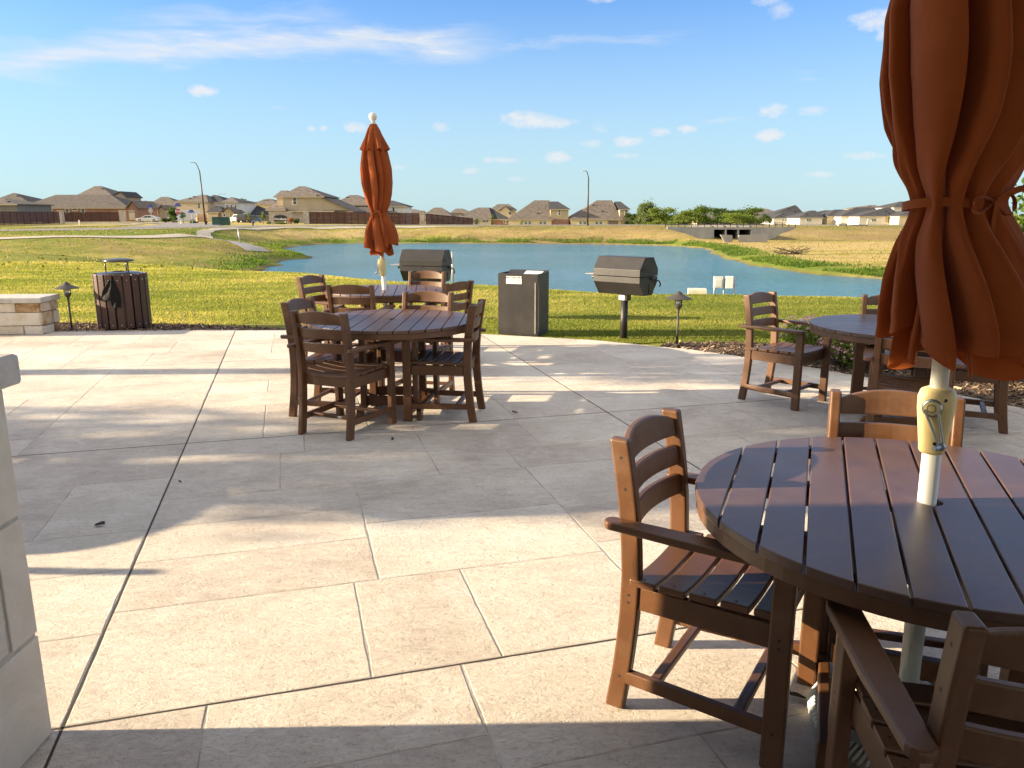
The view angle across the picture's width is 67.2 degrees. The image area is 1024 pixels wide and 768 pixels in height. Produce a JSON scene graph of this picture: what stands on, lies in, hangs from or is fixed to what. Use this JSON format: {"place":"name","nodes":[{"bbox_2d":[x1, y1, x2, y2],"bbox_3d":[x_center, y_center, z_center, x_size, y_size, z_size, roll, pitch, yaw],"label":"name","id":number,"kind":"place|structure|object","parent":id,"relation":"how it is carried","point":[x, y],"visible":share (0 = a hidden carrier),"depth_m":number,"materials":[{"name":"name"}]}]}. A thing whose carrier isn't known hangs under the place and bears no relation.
{"place":"outdoors","nodes":[
{"label":"outdoors","id":0,"kind":"place"},
{"bbox_2d":[0,354,51,767],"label":"stone pier","id":1,"kind":"structure","parent":0,"point":[25,728],"depth_m":2.14,"materials":[{"name":"stone"}]},
{"bbox_2d":[56,210,64,223],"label":"stone pier","id":2,"kind":"structure","parent":0,"point":[61,216],"depth_m":137.56,"materials":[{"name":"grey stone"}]},
{"bbox_2d":[118,210,126,221],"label":"stone pier","id":3,"kind":"structure","parent":0,"point":[122,216],"depth_m":169.04,"materials":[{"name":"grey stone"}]},
{"bbox_2d":[72,222,218,227],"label":"side road","id":4,"kind":"structure","parent":0,"point":[167,224],"depth_m":119.02,"materials":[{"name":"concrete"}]},
{"bbox_2d":[212,217,229,224],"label":"utility cabinet","id":5,"kind":"object","parent":4,"relation":"on","point":[220,220],"visible":0.89,"depth_m":116.00,"materials":[{"name":"green metal"}]},
{"bbox_2d":[303,209,309,223],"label":"stone pier","id":6,"kind":"structure","parent":0,"point":[306,216],"depth_m":129.03,"materials":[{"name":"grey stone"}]},
{"bbox_2d":[0,261,877,343],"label":"lawn grass","id":7,"kind":"structure","parent":0,"point":[763,339],"depth_m":13.77,"materials":[{"name":"green plant"}]},
{"bbox_2d":[0,224,878,230],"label":"road","id":8,"kind":"structure","parent":0,"point":[282,225],"depth_m":102.19,"materials":[{"name":"grey asphalt"}]},
{"bbox_2d":[0,215,1019,345],"bbox_3d":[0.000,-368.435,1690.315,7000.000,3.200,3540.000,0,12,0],"label":"ground","id":9,"kind":"structure","parent":0,"point":[339,233],"depth_m":57.98,"materials":[{"name":"green plant"}]},
{"bbox_2d":[0,193,41,201],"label":"house","id":10,"kind":"structure","parent":9,"relation":"on","point":[16,196],"depth_m":204.34,"materials":[{"name":"grey brick"}]},
{"bbox_2d":[0,198,54,221],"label":"house","id":11,"kind":"structure","parent":9,"relation":"on","point":[13,205],"depth_m":159.35,"materials":[{"name":"grey"}]},
{"bbox_2d":[0,211,59,224],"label":"fence","id":12,"kind":"object","parent":9,"relation":"on","point":[14,216],"visible":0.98,"depth_m":125.68,"materials":[{"name":"brown wood"}]},
{"bbox_2d":[52,212,119,221],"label":"fence","id":13,"kind":"object","parent":9,"relation":"on","point":[71,217],"visible":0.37,"depth_m":169.01,"materials":[{"name":"brown wood"}]},
{"bbox_2d":[36,195,158,221],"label":"house","id":14,"kind":"structure","parent":9,"relation":"on","point":[69,204],"depth_m":182.04,"materials":[{"name":"red brick"}]},
{"bbox_2d":[129,210,134,219],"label":"garage door","id":15,"kind":"structure","parent":14,"relation":"in","point":[131,212],"depth_m":178.16,"materials":[{"name":"beige paint"}]},
{"bbox_2d":[78,186,142,200],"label":"house","id":16,"kind":"structure","parent":9,"relation":"on","point":[102,190],"depth_m":224.87,"materials":[{"name":"beige"}]},
{"bbox_2d":[136,215,160,221],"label":"parked car","id":17,"kind":"object","parent":9,"relation":"on","point":[148,218],"visible":0.99,"depth_m":167.34,"materials":[{"name":"white paint"}]},
{"bbox_2d":[153,197,176,207],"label":"house","id":18,"kind":"structure","parent":9,"relation":"on","point":[165,200],"depth_m":242.51,"materials":[{"name":"beige"}]},
{"bbox_2d":[155,203,176,217],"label":"house","id":19,"kind":"structure","parent":9,"relation":"on","point":[162,210],"depth_m":199.40,"materials":[{"name":"red brick"}]},
{"bbox_2d":[55,323,283,330],"bbox_3d":[-7.475,-0.776,10.712,9.112,0.001,0.999,-1,12,-3],"label":"mulch bed","id":20,"kind":"object","parent":9,"relation":"on","point":[154,327],"visible":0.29,"depth_m":10.78,"materials":[{"name":"brown wood"}]},
{"bbox_2d":[54,282,79,329],"bbox_3d":[-6.020,-1.052,10.468,0.304,0.678,0.304,6,14,26],"label":"path light","id":21,"kind":"object","parent":20,"relation":"on","point":[66,287],"visible":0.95,"depth_m":10.41,"materials":[{"name":"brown metal"}]},
{"bbox_2d":[91,258,151,328],"bbox_3d":[-5.398,-1.267,10.657,0.691,0.938,0.693,-1,12,-6],"label":"trash bin","id":22,"kind":"object","parent":20,"relation":"on","point":[134,311],"visible":0.99,"depth_m":10.43,"materials":[{"name":"brown wood"}]},
{"bbox_2d":[101,281,120,307],"bbox_3d":[-5.390,-1.202,10.311,0.273,0.360,0.048,0,12,0],"label":"plastic bag","id":23,"kind":"object","parent":22,"relation":"hanging from","point":[110,292],"visible":1,"depth_m":10.30,"materials":[{"name":"black plastic"}]},
{"bbox_2d":[167,206,179,222],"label":"tree","id":24,"kind":"object","parent":9,"relation":"on","point":[172,213],"visible":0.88,"depth_m":148.12,"materials":[{"name":"green plant"}]},
{"bbox_2d":[174,203,180,224],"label":"stop sign","id":25,"kind":"object","parent":9,"relation":"on","point":[178,211],"visible":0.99,"depth_m":115.09,"materials":[{"name":"metal"}]},
{"bbox_2d":[168,211,199,221],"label":"parked van","id":26,"kind":"object","parent":9,"relation":"on","point":[188,217],"visible":0.38,"depth_m":153.54,"materials":[{"name":"white paint"}]},
{"bbox_2d":[190,162,206,224],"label":"street lamp","id":27,"kind":"object","parent":9,"relation":"on","point":[205,223],"visible":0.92,"depth_m":117.60,"materials":[{"name":"grey metal"}]},
{"bbox_2d":[196,214,207,222],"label":"parked car","id":28,"kind":"object","parent":9,"relation":"on","point":[199,217],"visible":0.79,"depth_m":144.74,"materials":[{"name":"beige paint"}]},
{"bbox_2d":[173,195,256,220],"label":"house","id":29,"kind":"structure","parent":9,"relation":"on","point":[217,206],"depth_m":183.50,"materials":[{"name":"beige"}]},
{"bbox_2d":[217,239,269,251],"bbox_3d":[-23.953,-12.196,67.350,2.145,0.802,12.130,-8,15,-32],"label":"drain flume","id":30,"kind":"object","parent":9,"relation":"on","point":[243,245],"visible":0.84,"depth_m":63.73,"materials":[{"name":"grey concrete"}]},
{"bbox_2d":[236,214,255,222],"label":"parked car","id":31,"kind":"object","parent":9,"relation":"on","point":[241,217],"visible":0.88,"depth_m":154.51,"materials":[{"name":"paint"}]},
{"bbox_2d":[250,206,268,220],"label":"house","id":32,"kind":"structure","parent":9,"relation":"on","point":[257,211],"depth_m":193.00,"materials":[{"name":"grey brick"}]},
{"bbox_2d":[255,199,276,208],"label":"house","id":33,"kind":"structure","parent":9,"relation":"on","point":[266,203],"depth_m":229.07,"materials":[{"name":"yellow"}]},
{"bbox_2d":[268,212,292,223],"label":"entrance sign","id":34,"kind":"object","parent":9,"relation":"on","point":[274,217],"visible":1,"depth_m":130.95,"materials":[{"name":"grey stone"}]},
{"bbox_2d":[265,186,366,222],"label":"house","id":35,"kind":"structure","parent":9,"relation":"on","point":[297,201],"depth_m":148.20,"materials":[{"name":"beige"}]},
{"bbox_2d":[341,195,370,220],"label":"house","id":36,"kind":"structure","parent":9,"relation":"on","point":[358,201],"depth_m":196.71,"materials":[{"name":"beige"}]},
{"bbox_2d":[309,212,419,224],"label":"fence","id":37,"kind":"object","parent":9,"relation":"on","point":[339,217],"visible":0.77,"depth_m":130.09,"materials":[{"name":"brown wood"}]},
{"bbox_2d":[388,201,412,223],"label":"house","id":38,"kind":"structure","parent":9,"relation":"on","point":[396,207],"depth_m":195.11,"materials":[{"name":"white"}]},
{"bbox_2d":[420,211,424,224],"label":"stone pier","id":39,"kind":"structure","parent":9,"relation":"on","point":[422,217],"depth_m":130.68,"materials":[{"name":"beige stone"}]},
{"bbox_2d":[391,249,454,304],"bbox_3d":[-1.371,-1.509,11.735,0.924,1.068,0.456,3,13,15],"label":"park grill","id":40,"kind":"object","parent":9,"relation":"on","point":[417,260],"visible":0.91,"depth_m":11.47,"materials":[{"name":"black metal"}]},
{"bbox_2d":[413,208,454,224],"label":"house","id":41,"kind":"structure","parent":9,"relation":"on","point":[439,211],"depth_m":220.43,"materials":[{"name":"beige"}]},
{"bbox_2d":[426,214,472,224],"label":"fence","id":42,"kind":"object","parent":9,"relation":"on","point":[454,220],"visible":0.81,"depth_m":137.50,"materials":[{"name":"brown wood"}]},
{"bbox_2d":[451,252,453,282],"bbox_3d":[-1.500,-2.827,19.447,0.055,1.020,0.055,0,12,0],"label":"metal stake","id":43,"kind":"object","parent":9,"relation":"on","point":[452,271],"visible":0.66,"depth_m":19.41,"materials":[{"name":"metal"}]},
{"bbox_2d":[450,209,468,216],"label":"house","id":44,"kind":"structure","parent":9,"relation":"on","point":[456,212],"depth_m":262.31,"materials":[{"name":"beige"}]},
{"bbox_2d":[450,208,508,224],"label":"house","id":45,"kind":"structure","parent":9,"relation":"on","point":[482,215],"depth_m":208.59,"materials":[{"name":"brown"}]},
{"bbox_2d":[492,204,516,217],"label":"house","id":46,"kind":"structure","parent":9,"relation":"on","point":[508,210],"depth_m":255.67,"materials":[{"name":"yellow"}]},
{"bbox_2d":[498,269,548,335],"bbox_3d":[0.157,-1.084,10.191,0.550,0.820,0.456,5,13,21],"label":"hot coal bin","id":47,"kind":"object","parent":9,"relation":"on","point":[523,302],"visible":1,"depth_m":10.01,"materials":[{"name":"grey metal"}]},
{"bbox_2d":[188,235,884,276],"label":"bank grass","id":48,"kind":"structure","parent":9,"relation":"on","point":[737,250],"depth_m":63.25,"materials":[{"name":"green plant"}]},
{"bbox_2d":[507,200,569,224],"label":"house","id":49,"kind":"structure","parent":9,"relation":"on","point":[541,212],"depth_m":202.09,"materials":[{"name":"yellow"}]},
{"bbox_2d":[56,321,1023,407],"bbox_3d":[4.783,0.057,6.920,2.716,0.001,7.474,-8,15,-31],"label":"mulch bed","id":50,"kind":"object","parent":9,"relation":"on","point":[963,385],"visible":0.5,"depth_m":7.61,"materials":[{"name":"brown wood"}]},
{"bbox_2d":[666,291,691,344],"bbox_3d":[1.980,-0.770,9.189,0.304,0.678,0.304,0,12,0],"label":"path light","id":51,"kind":"object","parent":50,"relation":"on","point":[678,297],"visible":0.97,"depth_m":9.12,"materials":[{"name":"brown metal"}]},
{"bbox_2d":[779,315,885,369],"bbox_3d":[3.430,-0.419,7.951,1.463,0.588,0.979,0,12,0],"label":"flowering shrub","id":52,"kind":"object","parent":50,"relation":"on","point":[843,351],"visible":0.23,"depth_m":7.87,"materials":[{"name":"green plant"}]},
{"bbox_2d":[582,170,588,225],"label":"street lamp","id":53,"kind":"object","parent":9,"relation":"on","point":[587,223],"visible":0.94,"depth_m":112.86,"materials":[{"name":"grey metal"}]},
{"bbox_2d":[568,200,629,224],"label":"house","id":54,"kind":"structure","parent":9,"relation":"on","point":[605,212],"depth_m":202.57,"materials":[{"name":"yellow"}]},
{"bbox_2d":[585,255,660,338],"bbox_3d":[1.381,-1.092,9.838,0.924,1.068,0.456,11,16,40],"label":"park grill","id":55,"kind":"object","parent":9,"relation":"on","point":[624,278],"visible":0.98,"depth_m":9.58,"materials":[{"name":"grey metal"}]},
{"bbox_2d":[624,212,637,223],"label":"tree","id":56,"kind":"object","parent":9,"relation":"on","point":[630,220],"visible":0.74,"depth_m":199.41,"materials":[{"name":"green plant"}]},
{"bbox_2d":[633,196,657,223],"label":"tree","id":57,"kind":"object","parent":9,"relation":"on","point":[641,212],"visible":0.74,"depth_m":159.66,"materials":[{"name":"green plant"}]},
{"bbox_2d":[646,207,678,224],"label":"tree","id":58,"kind":"object","parent":9,"relation":"on","point":[663,217],"visible":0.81,"depth_m":155.37,"materials":[{"name":"green plant"}]},
{"bbox_2d":[667,210,701,223],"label":"tree","id":59,"kind":"object","parent":9,"relation":"on","point":[683,217],"visible":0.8,"depth_m":149.59,"materials":[{"name":"green plant"}]},
{"bbox_2d":[676,204,714,223],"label":"tree","id":60,"kind":"object","parent":9,"relation":"on","point":[701,209],"visible":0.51,"depth_m":170.36,"materials":[{"name":"green plant"}]},
{"bbox_2d":[687,288,706,294],"bbox_3d":[3.843,-1.851,15.974,0.389,0.258,0.319,2,13,10],"label":"irrigation vault","id":61,"kind":"object","parent":9,"relation":"on","point":[695,291],"visible":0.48,"depth_m":15.82,"materials":[{"name":"white plastic"}]},
{"bbox_2d":[708,207,739,223],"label":"tree","id":62,"kind":"object","parent":9,"relation":"on","point":[719,212],"visible":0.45,"depth_m":175.69,"materials":[{"name":"green plant"}]},
{"bbox_2d":[713,276,736,293],"bbox_3d":[4.768,-2.068,17.239,0.520,0.690,0.143,2,13,8],"label":"utility board","id":63,"kind":"object","parent":9,"relation":"on","point":[718,282],"visible":0.92,"depth_m":17.15,"materials":[{"name":"metal"}]},
{"bbox_2d":[665,222,795,241],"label":"culvert","id":64,"kind":"object","parent":9,"relation":"on","point":[747,233],"visible":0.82,"depth_m":91.43,"materials":[{"name":"grey concrete"}]},
{"bbox_2d":[718,212,762,223],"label":"tree","id":65,"kind":"object","parent":9,"relation":"on","point":[736,217],"visible":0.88,"depth_m":146.00,"materials":[{"name":"green plant"}]},
{"bbox_2d":[727,205,765,223],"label":"tree","id":66,"kind":"object","parent":9,"relation":"on","point":[751,211],"visible":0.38,"depth_m":179.39,"materials":[{"name":"green plant"}]},
{"bbox_2d":[761,212,773,223],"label":"tree","id":67,"kind":"object","parent":9,"relation":"on","point":[769,220],"visible":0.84,"depth_m":194.99,"materials":[{"name":"green plant"}]},
{"bbox_2d":[760,212,794,223],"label":"house","id":68,"kind":"structure","parent":9,"relation":"on","point":[779,218],"depth_m":257.48,"materials":[{"name":"white"}]},
{"bbox_2d":[757,205,801,217],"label":"house","id":69,"kind":"structure","parent":9,"relation":"on","point":[795,209],"depth_m":282.46,"materials":[{"name":"white"}]},
{"bbox_2d":[773,246,810,254],"bbox_3d":[22.793,-10.906,62.734,3.120,0.713,0.998,0,12,0],"label":"brush pile","id":70,"kind":"object","parent":9,"relation":"on","point":[792,252],"visible":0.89,"depth_m":62.66,"materials":[{"name":"brown plant"}]},
{"bbox_2d":[785,211,823,224],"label":"house","id":71,"kind":"structure","parent":9,"relation":"on","point":[809,218],"depth_m":245.63,"materials":[{"name":"white"}]},
{"bbox_2d":[821,210,842,223],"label":"house","id":72,"kind":"structure","parent":9,"relation":"on","point":[828,216],"depth_m":248.39,"materials":[{"name":"yellow"}]},
{"bbox_2d":[837,219,868,225],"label":"drain inlet","id":73,"kind":"object","parent":9,"relation":"on","point":[841,224],"visible":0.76,"depth_m":109.47,"materials":[{"name":"concrete"}]},
{"bbox_2d":[833,207,874,223],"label":"house","id":74,"kind":"structure","parent":9,"relation":"on","point":[841,216],"depth_m":244.05,"materials":[{"name":"white"}]},
{"bbox_2d":[848,208,895,224],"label":"house","id":75,"kind":"structure","parent":9,"relation":"on","point":[879,216],"depth_m":233.33,"materials":[{"name":"white"}]},
{"bbox_2d":[874,202,901,211],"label":"house","id":76,"kind":"structure","parent":9,"relation":"on","point":[896,206],"depth_m":271.66,"materials":[{"name":"white"}]},
{"bbox_2d":[888,211,908,224],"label":"house","id":77,"kind":"structure","parent":9,"relation":"on","point":[898,218],"depth_m":228.41,"materials":[{"name":"yellow"}]},
{"bbox_2d":[1011,177,1023,232],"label":"tree","id":78,"kind":"object","parent":9,"relation":"on","point":[1020,220],"visible":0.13,"depth_m":14.28,"materials":[{"name":"green plant"}]},
{"bbox_2d":[0,225,1021,238],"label":"path","id":79,"kind":"structure","parent":0,"point":[205,234],"depth_m":80.60,"materials":[{"name":"concrete"}]},
{"bbox_2d":[0,330,1023,767],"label":"patio","id":80,"kind":"structure","parent":0,"point":[262,584],"depth_m":3.53,"materials":[{"name":"concrete"}]},
{"bbox_2d":[0,294,60,334],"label":"seat wall","id":81,"kind":"structure","parent":80,"relation":"on","point":[21,314],"depth_m":10.02,"materials":[{"name":"stone"}]},
{"bbox_2d":[280,297,377,416],"bbox_3d":[-1.421,-0.217,6.033,0.582,0.892,0.598,3,13,12],"label":"armchair","id":82,"kind":"object","parent":80,"relation":"on","point":[316,359],"visible":0.52,"depth_m":5.93,"materials":[{"name":"brown wood"}]},
{"bbox_2d":[296,274,363,356],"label":"armchair","id":83,"kind":"object","parent":80,"relation":"on","point":[322,299],"visible":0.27,"depth_m":8.35,"materials":[{"name":"brown wood"}]},
{"bbox_2d":[287,310,396,440],"bbox_3d":[-1.214,-0.110,5.550,0.599,0.892,0.582,5,14,23],"label":"armchair","id":84,"kind":"object","parent":80,"relation":"on","point":[350,374],"visible":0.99,"depth_m":5.40,"materials":[{"name":"brown wood"}]},
{"bbox_2d":[322,284,394,362],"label":"armchair","id":85,"kind":"object","parent":80,"relation":"on","point":[341,302],"visible":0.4,"depth_m":7.25,"materials":[{"name":"brown wood"}]},
{"bbox_2d":[324,284,441,350],"bbox_3d":[-1.365,-0.663,8.424,1.293,0.737,1.300,-1,12,-6],"label":"round table","id":86,"kind":"object","parent":80,"relation":"on","point":[392,293],"visible":0.41,"depth_m":8.15,"materials":[{"name":"brown wood"}]},
{"bbox_2d":[307,309,475,420],"bbox_3d":[-0.930,-0.148,6.080,1.293,0.737,1.300,0,12,1],"label":"round table","id":87,"kind":"object","parent":80,"relation":"on","point":[412,326],"visible":0.81,"depth_m":5.83,"materials":[{"name":"brown wood"}]},
{"bbox_2d":[377,291,454,402],"bbox_3d":[-0.779,-0.308,6.447,0.598,0.892,0.582,3,13,14],"label":"armchair","id":88,"kind":"object","parent":80,"relation":"on","point":[430,296],"visible":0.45,"depth_m":6.55,"materials":[{"name":"brown wood"}]},
{"bbox_2d":[389,270,445,344],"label":"armchair","id":89,"kind":"object","parent":80,"relation":"on","point":[427,274],"visible":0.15,"depth_m":9.00,"materials":[{"name":"brown wood"}]},
{"bbox_2d":[399,280,475,353],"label":"armchair","id":90,"kind":"object","parent":80,"relation":"on","point":[447,288],"visible":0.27,"depth_m":7.63,"materials":[{"name":"brown wood"}]},
{"bbox_2d":[400,299,485,421],"bbox_3d":[-0.511,-0.199,5.954,0.582,0.892,0.598,2,12,7],"label":"armchair","id":91,"kind":"object","parent":80,"relation":"on","point":[466,361],"visible":0.97,"depth_m":5.79,"materials":[{"name":"brown wood"}]},
{"bbox_2d":[604,407,824,767],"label":"armchair","id":92,"kind":"object","parent":80,"relation":"on","point":[673,575],"visible":0.84,"depth_m":2.31,"materials":[{"name":"brown wood"}]},
{"bbox_2d":[738,291,831,410],"bbox_3d":[2.267,-0.299,6.407,0.598,0.892,0.582,-11,17,-42],"label":"armchair","id":93,"kind":"object","parent":80,"relation":"on","point":[775,350],"visible":0.98,"depth_m":6.39,"materials":[{"name":"brown wood"}]},
{"bbox_2d":[790,691,805,698],"bbox_3d":[0.924,1.005,2.490,0.035,0.022,0.038,-8,15,-32],"label":"fallen leaf","id":94,"kind":"object","parent":80,"relation":"on","point":[796,694],"visible":1,"depth_m":2.50,"materials":[{"name":"brown plant"}]},
{"bbox_2d":[695,437,1023,767],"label":"round table","id":95,"kind":"object","parent":80,"relation":"on","point":[960,547],"visible":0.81,"depth_m":2.05,"materials":[{"name":"brown wood"}]},
{"bbox_2d":[809,314,928,425],"bbox_3d":[2.880,-0.072,5.738,1.300,0.737,1.293,2,13,8],"label":"round table","id":96,"kind":"object","parent":80,"relation":"on","point":[858,330],"visible":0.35,"depth_m":5.69,"materials":[{"name":"brown wood"}]},
{"bbox_2d":[807,625,934,767],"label":"umbrella base","id":97,"kind":"object","parent":80,"relation":"on","point":[857,755],"visible":0.16,"depth_m":2.26,"materials":[{"name":"white metal"}]},
{"bbox_2d":[875,0,1023,677],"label":"patio umbrella","id":98,"kind":"object","parent":97,"relation":"in","point":[951,83],"visible":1,"depth_m":1.88,"materials":[{"name":"orange fabric"}]},
{"bbox_2d":[861,294,927,389],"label":"armchair","id":99,"kind":"object","parent":80,"relation":"on","point":[870,300],"visible":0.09,"depth_m":6.36,"materials":[{"name":"brown wood"}]},
{"bbox_2d":[809,389,988,676],"bbox_3d":[1.343,0.516,2.700,0.598,0.892,0.582,4,13,17],"label":"armchair","id":100,"kind":"object","parent":80,"relation":"on","point":[891,402],"visible":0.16,"depth_m":2.86,"materials":[{"name":"brown wood"}]},
{"bbox_2d":[863,337,964,424],"bbox_3d":[2.615,-0.001,5.053,0.598,0.892,0.582,7,14,27],"label":"armchair","id":101,"kind":"object","parent":80,"relation":"on","point":[876,357],"visible":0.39,"depth_m":4.95,"materials":[{"name":"brown wood"}]},
{"bbox_2d":[824,599,1023,767],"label":"armchair","id":102,"kind":"object","parent":80,"relation":"on","point":[960,713],"visible":0.93,"depth_m":1.34,"materials":[{"name":"brown wood"}]},
{"bbox_2d":[927,355,1008,433],"bbox_3d":[3.404,-0.147,5.717,0.582,0.892,0.598,7,14,27],"label":"armchair","id":103,"kind":"object","parent":80,"relation":"on","point":[999,403],"visible":0.16,"depth_m":5.53,"materials":[{"name":"brown wood"}]},
{"bbox_3d":[-1.365,-0.515,8.487,0.547,0.420,0.546,0,12,0],"label":"umbrella base","id":104,"kind":"object","parent":80,"relation":"on","visible":0},
{"bbox_2d":[360,113,398,306],"bbox_3d":[-1.408,-1.574,8.248,0.375,2.533,0.403,-2,12,0],"label":"patio umbrella","id":105,"kind":"object","parent":104,"relation":"in","point":[381,237],"visible":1,"depth_m":8.07,"materials":[{"name":"orange fabric"}]},
{"bbox_2d":[0,0,1023,214],"label":"sky","id":106,"kind":"structure","parent":0,"point":[773,105],"materials":[{"name":"blue"}]},
{"bbox_2d":[263,243,881,296],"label":"water","id":107,"kind":"structure","parent":0,"point":[681,269],"depth_m":52.71,"materials":[{"name":"blue liquid"}]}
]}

